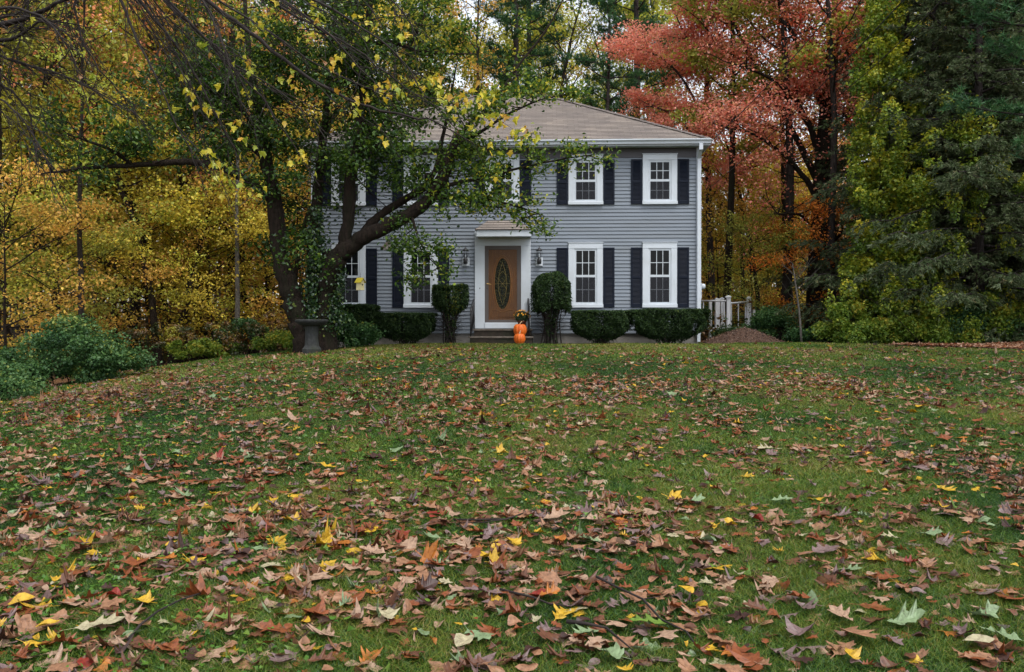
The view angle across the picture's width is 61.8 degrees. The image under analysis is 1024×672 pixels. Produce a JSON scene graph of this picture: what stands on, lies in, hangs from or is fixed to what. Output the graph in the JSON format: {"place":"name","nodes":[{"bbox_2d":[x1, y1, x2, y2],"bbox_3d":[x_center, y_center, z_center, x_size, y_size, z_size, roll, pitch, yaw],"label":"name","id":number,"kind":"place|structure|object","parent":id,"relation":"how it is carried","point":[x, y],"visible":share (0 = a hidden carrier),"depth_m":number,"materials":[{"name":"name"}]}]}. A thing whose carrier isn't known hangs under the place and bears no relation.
{"place":"outdoors","nodes":[
{"label":"outdoors","id":0,"kind":"place"},
{"bbox_2d":[8,0,913,327],"label":"sky","id":1,"kind":"structure","parent":0,"point":[470,10],"materials":[{"name":"white"}]},
{"bbox_2d":[8,334,921,395],"bbox_3d":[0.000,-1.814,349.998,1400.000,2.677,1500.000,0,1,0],"label":"ground","id":2,"kind":"structure","parent":0,"point":[58,380],"depth_m":19.68,"materials":[{"name":"brown soil"}]},
{"bbox_2d":[0,0,64,349],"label":"forest tree","id":3,"kind":"object","parent":2,"relation":"on","point":[6,50],"visible":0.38,"depth_m":24.17,"materials":[{"name":"yellow plant"}]},
{"bbox_2d":[0,0,113,292],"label":"maple tree","id":4,"kind":"object","parent":2,"relation":"on","point":[17,231],"visible":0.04,"depth_m":29.31,"materials":[{"name":"yellow plant"}]},
{"bbox_2d":[0,0,129,269],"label":"slim tree","id":5,"kind":"object","parent":2,"relation":"on","point":[56,51],"visible":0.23,"depth_m":25.16,"materials":[{"name":"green plant"}]},
{"bbox_2d":[0,152,131,356],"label":"understory tree","id":6,"kind":"object","parent":2,"relation":"on","point":[52,226],"visible":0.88,"depth_m":20.04,"materials":[{"name":"yellow plant"}]},
{"bbox_2d":[0,79,148,374],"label":"understory tree","id":7,"kind":"object","parent":2,"relation":"on","point":[93,217],"visible":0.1,"depth_m":28.73,"materials":[{"name":"yellow plant"}]},
{"bbox_2d":[0,73,149,360],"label":"understory tree","id":8,"kind":"object","parent":2,"relation":"on","point":[11,216],"visible":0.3,"depth_m":24.64,"materials":[{"name":"yellow plant"}]},
{"bbox_2d":[0,190,161,374],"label":"understory tree","id":9,"kind":"object","parent":2,"relation":"on","point":[97,248],"visible":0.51,"depth_m":23.31,"materials":[{"name":"yellow plant"}]},
{"bbox_2d":[0,310,168,390],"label":"shrub","id":10,"kind":"object","parent":2,"relation":"on","point":[100,356],"visible":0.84,"depth_m":16.28,"materials":[{"name":"green plant"}]},
{"bbox_2d":[23,0,147,334],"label":"forest tree","id":11,"kind":"object","parent":2,"relation":"on","point":[79,240],"visible":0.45,"depth_m":21.25,"materials":[{"name":"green plant"}]},
{"bbox_2d":[1,0,175,372],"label":"maple tree","id":12,"kind":"object","parent":2,"relation":"on","point":[107,18],"visible":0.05,"depth_m":33.66,"materials":[{"name":"yellow plant"}]},
{"bbox_2d":[9,0,206,365],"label":"slim tree","id":13,"kind":"object","parent":2,"relation":"on","point":[153,312],"visible":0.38,"depth_m":26.63,"materials":[{"name":"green plant"}]},
{"bbox_2d":[0,0,218,361],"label":"slim tree","id":14,"kind":"object","parent":2,"relation":"on","point":[110,47],"visible":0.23,"depth_m":27.19,"materials":[{"name":"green plant"}]},
{"bbox_2d":[0,63,240,340],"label":"understory tree","id":15,"kind":"object","parent":2,"relation":"on","point":[162,240],"visible":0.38,"depth_m":26.42,"materials":[{"name":"yellow plant"}]},
{"bbox_2d":[10,1,230,350],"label":"maple tree","id":16,"kind":"object","parent":2,"relation":"on","point":[137,294],"visible":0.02,"depth_m":35.71,"materials":[{"name":"yellow plant"}]},
{"bbox_2d":[33,193,213,349],"bbox_3d":[-12.107,-1.540,27.184,5.149,5.784,4.912,0,1,5],"label":"understory tree","id":17,"kind":"object","parent":2,"relation":"on","point":[133,317],"visible":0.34,"depth_m":26.54,"materials":[{"name":"yellow plant"}]},
{"bbox_2d":[42,94,268,332],"bbox_3d":[-12.671,-3.318,29.526,7.387,9.553,6.894,0,1,40],"label":"understory tree","id":18,"kind":"object","parent":2,"relation":"on","point":[143,283],"visible":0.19,"depth_m":28.72,"materials":[{"name":"yellow plant"}]},
{"bbox_2d":[102,0,256,358],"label":"slim tree","id":19,"kind":"object","parent":2,"relation":"on","point":[160,105],"visible":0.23,"depth_m":27.42,"materials":[{"name":"yellow plant"}]},
{"bbox_2d":[79,0,297,353],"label":"slim tree","id":20,"kind":"object","parent":2,"relation":"on","point":[153,49],"visible":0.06,"depth_m":30.13,"materials":[{"name":"yellow plant"}]},
{"bbox_2d":[106,197,274,362],"bbox_3d":[-10.401,-1.673,27.901,5.149,5.784,4.912,0,1,-26],"label":"understory tree","id":21,"kind":"object","parent":2,"relation":"on","point":[203,255],"visible":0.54,"depth_m":27.76,"materials":[{"name":"yellow plant"}]},
{"bbox_2d":[162,337,240,361],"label":"shrub","id":22,"kind":"object","parent":2,"relation":"on","point":[209,347],"visible":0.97,"depth_m":24.55,"materials":[{"name":"green plant"}]},
{"bbox_2d":[79,0,323,357],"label":"maple tree","id":23,"kind":"object","parent":2,"relation":"on","point":[105,52],"visible":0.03,"depth_m":34.71,"materials":[{"name":"yellow plant"}]},
{"bbox_2d":[123,321,289,362],"bbox_3d":[-9.074,0.151,25.626,5.195,1.371,1.595,0,1,0],"label":"brush","id":24,"kind":"object","parent":2,"relation":"on","point":[175,330],"visible":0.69,"depth_m":25.31,"materials":[{"name":"green plant"}]},
{"bbox_2d":[136,184,277,339],"bbox_3d":[-9.914,-1.915,27.756,5.185,6.106,5.435,0,1,-13],"label":"understory tree","id":25,"kind":"object","parent":2,"relation":"on","point":[254,228],"visible":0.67,"depth_m":27.21,"materials":[{"name":"yellow plant"}]},
{"bbox_2d":[139,0,296,364],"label":"slim tree","id":26,"kind":"object","parent":2,"relation":"on","point":[169,361],"visible":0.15,"depth_m":27.40,"materials":[{"name":"yellow plant"}]},
{"bbox_2d":[159,151,310,331],"bbox_3d":[-8.868,-2.609,30.161,6.580,7.391,6.277,0,1,-11],"label":"understory tree","id":27,"kind":"object","parent":2,"relation":"on","point":[272,298],"visible":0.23,"depth_m":28.90,"materials":[{"name":"yellow plant"}]},
{"bbox_2d":[194,0,281,352],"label":"forest tree","id":28,"kind":"object","parent":2,"relation":"on","point":[237,297],"visible":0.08,"depth_m":27.43,"materials":[{"name":"green plant"}]},
{"bbox_2d":[151,0,328,342],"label":"forest tree","id":29,"kind":"object","parent":2,"relation":"on","point":[233,44],"visible":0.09,"depth_m":30.05,"materials":[{"name":"green plant"}]},
{"bbox_2d":[211,317,276,353],"bbox_3d":[-8.039,0.033,26.042,2.028,1.343,1.514,0,1,0],"label":"shrub","id":30,"kind":"object","parent":2,"relation":"on","point":[238,321],"visible":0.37,"depth_m":25.71,"materials":[{"name":"green plant"}]},
{"bbox_2d":[215,120,318,317],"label":"understory tree","id":31,"kind":"object","parent":2,"relation":"on","point":[260,281],"visible":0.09,"depth_m":31.97,"materials":[{"name":"yellow plant"}]},
{"bbox_2d":[0,0,540,222],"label":"leaning maple","id":32,"kind":"object","parent":2,"relation":"on","point":[25,16],"visible":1,"depth_m":9.34,"materials":[{"name":"green plant"}]},
{"bbox_2d":[192,0,353,349],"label":"maple tree","id":33,"kind":"object","parent":2,"relation":"on","point":[315,100],"visible":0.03,"depth_m":40.02,"materials":[{"name":"yellow plant"}]},
{"bbox_2d":[234,11,357,352],"bbox_3d":[-8.547,-6.308,34.644,5.184,14.966,6.913,0,1,25],"label":"slim tree","id":34,"kind":"object","parent":2,"relation":"on","point":[309,96],"visible":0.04,"depth_m":34.78,"materials":[{"name":"yellow plant"}]},
{"bbox_2d":[234,0,430,350],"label":"slim tree","id":35,"kind":"object","parent":2,"relation":"on","point":[296,270],"visible":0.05,"depth_m":29.20,"materials":[{"name":"green plant"}]},
{"bbox_2d":[349,0,451,127],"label":"forest tree","id":36,"kind":"object","parent":2,"relation":"on","point":[395,66],"visible":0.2,"depth_m":40.31,"materials":[{"name":"green plant"}]},
{"bbox_2d":[0,292,825,369],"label":"undergrowth","id":37,"kind":"object","parent":2,"relation":"on","point":[270,323],"visible":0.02,"depth_m":29.27,"materials":[{"name":"green plant"}]},
{"bbox_2d":[385,0,492,107],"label":"forest tree","id":38,"kind":"object","parent":2,"relation":"on","point":[431,37],"visible":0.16,"depth_m":43.34,"materials":[{"name":"green plant"}]},
{"bbox_2d":[435,0,522,103],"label":"forest tree","id":39,"kind":"object","parent":2,"relation":"on","point":[478,10],"visible":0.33,"depth_m":39.66,"materials":[{"name":"green plant"}]},
{"bbox_2d":[441,0,561,95],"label":"forest tree","id":40,"kind":"object","parent":2,"relation":"on","point":[505,38],"visible":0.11,"depth_m":50.02,"materials":[{"name":"green plant"}]},
{"bbox_2d":[302,95,711,346],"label":"house","id":41,"kind":"structure","parent":2,"relation":"on","point":[628,237],"depth_m":23.89,"materials":[{"name":"wood"}]},
{"bbox_2d":[331,243,365,303],"bbox_3d":[-4.605,-1.703,24.113,0.998,1.829,0.085,0,1,2],"label":"window","id":42,"kind":"structure","parent":41,"relation":"in","point":[356,265],"depth_m":24.12,"materials":[{"name":"white glass"}]},
{"bbox_2d":[403,243,437,307],"bbox_3d":[-2.561,-1.702,24.034,0.992,1.829,0.085,0,1,2],"label":"window","id":43,"kind":"structure","parent":41,"relation":"in","point":[419,299],"depth_m":24.04,"materials":[{"name":"white glass"}]},
{"bbox_2d":[485,154,519,203],"bbox_3d":[-0.271,-4.380,23.922,0.985,1.370,0.085,0,1,2],"label":"window","id":44,"kind":"structure","parent":41,"relation":"in","point":[515,163],"depth_m":23.92,"materials":[{"name":"white glass"}]},
{"bbox_2d":[489,250,516,319],"bbox_3d":[-0.265,-1.434,23.963,0.795,1.963,0.033,0,1,2],"label":"front door","id":45,"kind":"structure","parent":41,"relation":"in","point":[502,263],"depth_m":23.96,"materials":[{"name":"brown wood"}]},
{"bbox_2d":[485,246,520,322],"bbox_3d":[-0.255,-1.449,23.932,1.014,2.149,0.112,0,1,2],"label":"storm door","id":46,"kind":"structure","parent":41,"relation":"in","point":[487,248],"depth_m":23.94,"materials":[{"name":"white glass"}]},
{"bbox_2d":[568,242,602,307],"bbox_3d":[2.053,-1.701,23.857,0.987,1.829,0.085,0,1,2],"label":"window","id":47,"kind":"structure","parent":41,"relation":"in","point":[585,259],"depth_m":23.86,"materials":[{"name":"white glass"}]},
{"bbox_2d":[568,154,603,204],"bbox_3d":[2.053,-4.359,23.833,0.987,1.410,0.085,0,1,2],"label":"window","id":48,"kind":"structure","parent":41,"relation":"in","point":[588,190],"depth_m":23.84,"materials":[{"name":"white glass"}]},
{"bbox_2d":[642,153,677,204],"bbox_3d":[4.104,-4.358,23.754,0.980,1.410,0.085,0,1,2],"label":"window","id":49,"kind":"structure","parent":41,"relation":"in","point":[659,169],"depth_m":23.76,"materials":[{"name":"white glass"}]},
{"bbox_2d":[642,242,677,307],"bbox_3d":[4.104,-1.700,23.778,0.980,1.829,0.085,0,1,2],"label":"window","id":50,"kind":"structure","parent":41,"relation":"in","point":[659,262],"depth_m":23.78,"materials":[{"name":"white glass"}]},
{"bbox_2d":[0,59,1023,352],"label":"distant woods","id":51,"kind":"object","parent":2,"relation":"on","point":[10,311],"visible":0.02,"depth_m":62.47,"materials":[{"name":"green plant"}]},
{"bbox_2d":[446,0,584,100],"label":"pine tree","id":52,"kind":"object","parent":2,"relation":"on","point":[536,13],"visible":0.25,"depth_m":40.59,"materials":[{"name":"green plant"}]},
{"bbox_2d":[479,0,576,98],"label":"pine tree","id":53,"kind":"object","parent":2,"relation":"on","point":[557,38],"visible":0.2,"depth_m":44.05,"materials":[{"name":"green plant"}]},
{"bbox_2d":[500,0,604,106],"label":"forest tree","id":54,"kind":"object","parent":2,"relation":"on","point":[570,41],"visible":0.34,"depth_m":42.73,"materials":[{"name":"green plant"}]},
{"bbox_2d":[505,2,616,106],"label":"maple tree","id":55,"kind":"object","parent":2,"relation":"on","point":[536,62],"visible":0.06,"depth_m":55.76,"materials":[{"name":"green plant"}]},
{"bbox_2d":[522,0,612,109],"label":"forest tree","id":56,"kind":"object","parent":2,"relation":"on","point":[581,66],"visible":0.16,"depth_m":48.36,"materials":[{"name":"green plant"}]},
{"bbox_2d":[566,0,661,116],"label":"forest tree","id":57,"kind":"object","parent":2,"relation":"on","point":[595,42],"visible":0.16,"depth_m":44.28,"materials":[{"name":"green plant"}]},
{"bbox_2d":[566,0,665,111],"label":"pine tree","id":58,"kind":"object","parent":2,"relation":"on","point":[586,61],"visible":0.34,"depth_m":38.55,"materials":[{"name":"green plant"}]},
{"bbox_2d":[584,0,687,121],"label":"forest tree","id":59,"kind":"object","parent":2,"relation":"on","point":[622,63],"visible":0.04,"depth_m":51.57,"materials":[{"name":"green plant"}]},
{"bbox_2d":[581,0,694,131],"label":"pine tree","id":60,"kind":"object","parent":2,"relation":"on","point":[637,8],"visible":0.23,"depth_m":39.46,"materials":[{"name":"green plant"}]},
{"bbox_2d":[616,0,722,134],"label":"forest tree","id":61,"kind":"object","parent":2,"relation":"on","point":[652,11],"visible":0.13,"depth_m":45.38,"materials":[{"name":"green plant"}]},
{"bbox_2d":[591,0,784,330],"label":"red maple tree","id":62,"kind":"object","parent":2,"relation":"on","point":[639,56],"visible":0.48,"depth_m":34.59,"materials":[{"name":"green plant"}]},
{"bbox_2d":[647,0,791,316],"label":"forest tree","id":63,"kind":"object","parent":2,"relation":"on","point":[692,53],"visible":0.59,"depth_m":32.58,"materials":[{"name":"red plant"}]},
{"bbox_2d":[701,295,755,338],"bbox_3d":[7.871,-0.549,30.974,1.368,1.778,1.927,0,1,-17],"label":"deck railing","id":64,"kind":"object","parent":2,"relation":"on","point":[720,305],"visible":0.62,"depth_m":30.65,"materials":[{"name":"white paint"}]},
{"bbox_2d":[665,33,798,323],"bbox_3d":[10.032,-6.977,38.228,5.184,14.966,6.913,0,1,-6],"label":"slim tree","id":65,"kind":"object","parent":2,"relation":"on","point":[743,272],"visible":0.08,"depth_m":37.20,"materials":[{"name":"orange plant"}]},
{"bbox_2d":[662,33,807,311],"bbox_3d":[9.203,-6.229,35.036,4.666,13.469,6.221,0,1,-27],"label":"slim tree","id":66,"kind":"object","parent":2,"relation":"on","point":[740,197],"visible":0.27,"depth_m":34.45,"materials":[{"name":"orange plant"}]},
{"bbox_2d":[701,178,799,315],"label":"understory tree","id":67,"kind":"object","parent":2,"relation":"on","point":[721,209],"visible":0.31,"depth_m":35.03,"materials":[{"name":"orange plant"}]},
{"bbox_2d":[701,206,810,326],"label":"understory tree","id":68,"kind":"object","parent":2,"relation":"on","point":[738,227],"visible":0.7,"depth_m":30.55,"materials":[{"name":"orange plant"}]},
{"bbox_2d":[701,136,810,308],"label":"understory tree","id":69,"kind":"object","parent":2,"relation":"on","point":[769,289],"visible":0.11,"depth_m":38.35,"materials":[{"name":"orange plant"}]},
{"bbox_2d":[738,302,803,341],"bbox_3d":[8.201,-0.378,26.951,2.269,1.391,1.892,0,1,0],"label":"shrub","id":70,"kind":"object","parent":2,"relation":"on","point":[766,320],"visible":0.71,"depth_m":26.74,"materials":[{"name":"green plant"}]},
{"bbox_2d":[718,0,825,314],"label":"forest tree","id":71,"kind":"object","parent":2,"relation":"on","point":[783,201],"visible":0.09,"depth_m":33.98,"materials":[{"name":"red plant"}]},
{"bbox_2d":[716,160,839,307],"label":"understory tree","id":72,"kind":"object","parent":2,"relation":"on","point":[802,196],"visible":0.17,"depth_m":37.23,"materials":[{"name":"orange plant"}]},
{"bbox_2d":[662,0,911,340],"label":"red maple tree","id":73,"kind":"object","parent":2,"relation":"on","point":[821,139],"visible":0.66,"depth_m":30.29,"materials":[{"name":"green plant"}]},
{"bbox_2d":[713,0,877,340],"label":"forest tree","id":74,"kind":"object","parent":2,"relation":"on","point":[786,281],"visible":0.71,"depth_m":30.05,"materials":[{"name":"red plant"}]},
{"bbox_2d":[746,194,854,340],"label":"understory tree","id":75,"kind":"object","parent":2,"relation":"on","point":[784,262],"visible":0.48,"depth_m":29.60,"materials":[{"name":"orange plant"}]},
{"bbox_2d":[768,0,874,321],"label":"forest tree","id":76,"kind":"object","parent":2,"relation":"on","point":[833,159],"visible":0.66,"depth_m":28.98,"materials":[{"name":"red plant"}]},
{"bbox_2d":[762,0,943,341],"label":"spruce tree","id":77,"kind":"object","parent":2,"relation":"on","point":[843,162],"visible":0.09,"depth_m":29.92,"materials":[{"name":"green plant"}]},
{"bbox_2d":[775,0,1023,343],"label":"spruce tree","id":78,"kind":"object","parent":2,"relation":"on","point":[844,193],"visible":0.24,"depth_m":24.39,"materials":[{"name":"green plant"}]},
{"bbox_2d":[821,89,1023,342],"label":"climbing vine","id":79,"kind":"object","parent":78,"relation":"attached to","point":[975,200],"visible":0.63,"depth_m":22.73,"materials":[{"name":"green plant"}]},
{"bbox_2d":[814,2,1023,339],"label":"spruce tree","id":80,"kind":"object","parent":2,"relation":"on","point":[833,269],"visible":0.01,"depth_m":27.84,"materials":[{"name":"green plant"}]},
{"bbox_2d":[838,0,1023,327],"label":"spruce tree","id":81,"kind":"object","parent":2,"relation":"on","point":[974,175],"visible":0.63,"depth_m":22.77,"materials":[{"name":"green plant"}]},
{"bbox_2d":[872,0,1023,342],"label":"spruce tree","id":82,"kind":"object","parent":2,"relation":"on","point":[1019,162],"visible":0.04,"depth_m":24.83,"materials":[{"name":"green plant"}]},
{"bbox_2d":[914,0,1023,342],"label":"spruce tree","id":83,"kind":"object","parent":2,"relation":"on","point":[997,256],"visible":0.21,"depth_m":23.35,"materials":[{"name":"green plant"}]},
{"bbox_2d":[937,0,1023,159],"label":"pine tree","id":84,"kind":"object","parent":2,"relation":"on","point":[965,105],"visible":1,"depth_m":17.08,"materials":[{"name":"green plant"}]},
{"bbox_2d":[978,282,1023,341],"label":"shrub","id":85,"kind":"object","parent":2,"relation":"on","point":[1000,319],"visible":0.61,"depth_m":22.66,"materials":[{"name":"green plant"}]},
{"bbox_2d":[0,341,1023,671],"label":"lawn","id":86,"kind":"structure","parent":0,"point":[580,446],"depth_m":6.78,"materials":[{"name":"green plant"}]},
{"bbox_2d":[0,346,58,400],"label":"shrub","id":87,"kind":"object","parent":86,"relation":"on","point":[10,382],"visible":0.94,"depth_m":14.45,"materials":[{"name":"green plant"}]},
{"bbox_2d":[249,325,293,352],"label":"shrub","id":88,"kind":"object","parent":86,"relation":"on","point":[285,339],"visible":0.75,"depth_m":22.99,"materials":[{"name":"green plant"}]},
{"bbox_2d":[295,319,327,353],"bbox_3d":[-4.587,0.060,19.601,0.775,0.875,0.745,0,1,0],"label":"bird bath","id":89,"kind":"object","parent":86,"relation":"on","point":[311,346],"visible":0.91,"depth_m":19.45,"materials":[{"name":"grey concrete"}]},
{"bbox_2d":[3,0,620,352],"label":"broadleaf tree","id":90,"kind":"object","parent":86,"relation":"on","point":[349,245],"visible":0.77,"depth_m":19.77,"materials":[{"name":"green plant"}]},
{"bbox_2d":[286,195,350,338],"bbox_3d":[-4.587,-1.470,20.429,1.555,3.760,1.253,0,1,0],"label":"ivy","id":91,"kind":"object","parent":90,"relation":"attached to","point":[312,289],"visible":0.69,"depth_m":20.29,"materials":[{"name":"green plant"}]},
{"bbox_2d":[337,303,380,345],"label":"yew hedge","id":92,"kind":"object","parent":86,"relation":"on","point":[364,311],"visible":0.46,"depth_m":22.74,"materials":[{"name":"green plant"}]},
{"bbox_2d":[337,308,385,347],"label":"undergrowth","id":93,"kind":"object","parent":86,"relation":"on","point":[361,334],"visible":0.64,"depth_m":21.30,"materials":[{"name":"green plant"}]},
{"bbox_2d":[373,311,437,343],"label":"yew hedge","id":94,"kind":"object","parent":86,"relation":"on","point":[415,327],"visible":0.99,"depth_m":22.76,"materials":[{"name":"green plant"}]},
{"bbox_2d":[431,283,469,343],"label":"topiary yew","id":95,"kind":"object","parent":86,"relation":"on","point":[458,296],"visible":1,"depth_m":23.00,"materials":[{"name":"green plant"}]},
{"bbox_2d":[0,341,1023,671],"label":"leaf litter","id":96,"kind":"object","parent":86,"relation":"on","point":[428,581],"visible":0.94,"depth_m":5.38,"materials":[{"name":"brown plant"}]},
{"bbox_2d":[530,271,571,343],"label":"topiary yew","id":97,"kind":"object","parent":86,"relation":"on","point":[542,286],"visible":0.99,"depth_m":22.89,"materials":[{"name":"green plant"}]},
{"bbox_2d":[569,309,632,343],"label":"yew hedge","id":98,"kind":"object","parent":86,"relation":"on","point":[586,324],"visible":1,"depth_m":22.57,"materials":[{"name":"green plant"}]},
{"bbox_2d":[630,308,712,343],"bbox_3d":[4.232,-0.217,22.918,2.222,1.093,1.266,0,1,2],"label":"yew hedge","id":99,"kind":"object","parent":86,"relation":"on","point":[650,323],"visible":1,"depth_m":22.51,"materials":[{"name":"green plant"}]},
{"bbox_2d":[702,326,784,343],"bbox_3d":[6.748,-0.003,24.998,2.328,0.583,1.864,0,1,0],"label":"mulch pile","id":100,"kind":"object","parent":86,"relation":"on","point":[743,335],"visible":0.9,"depth_m":24.51,"materials":[{"name":"brown plant"}]},
{"bbox_2d":[806,299,880,339],"bbox_3d":[9.370,-0.356,23.824,2.250,1.377,1.392,0,1,0],"label":"shrub","id":101,"kind":"object","parent":86,"relation":"on","point":[841,315],"visible":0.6,"depth_m":23.63,"materials":[{"name":"green plant"}]},
{"bbox_2d":[828,319,920,343],"bbox_3d":[9.857,-0.004,23.386,2.353,0.973,1.671,0,1,0],"label":"shrub","id":102,"kind":"object","parent":86,"relation":"on","point":[856,332],"visible":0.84,"depth_m":23.03,"materials":[{"name":"green plant"}]},
{"bbox_2d":[831,0,948,342],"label":"vine covered tree","id":103,"kind":"object","parent":86,"relation":"on","point":[876,202],"visible":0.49,"depth_m":24.12,"materials":[{"name":"green plant"}]},
{"bbox_2d":[861,293,956,342],"bbox_3d":[10.740,-0.403,23.223,2.409,1.533,1.817,0,1,21],"label":"shrub","id":104,"kind":"object","parent":86,"relation":"on","point":[883,326],"visible":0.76,"depth_m":22.84,"materials":[{"name":"green plant"}]},
{"bbox_2d":[894,307,984,343],"bbox_3d":[11.370,-0.226,23.039,2.554,1.228,1.860,0,1,0],"label":"shrub","id":105,"kind":"object","parent":86,"relation":"on","point":[920,332],"visible":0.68,"depth_m":22.70,"materials":[{"name":"green plant"}]},
{"bbox_2d":[935,285,1023,342],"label":"shrub","id":106,"kind":"object","parent":86,"relation":"on","point":[975,313],"visible":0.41,"depth_m":22.65,"materials":[{"name":"green plant"}]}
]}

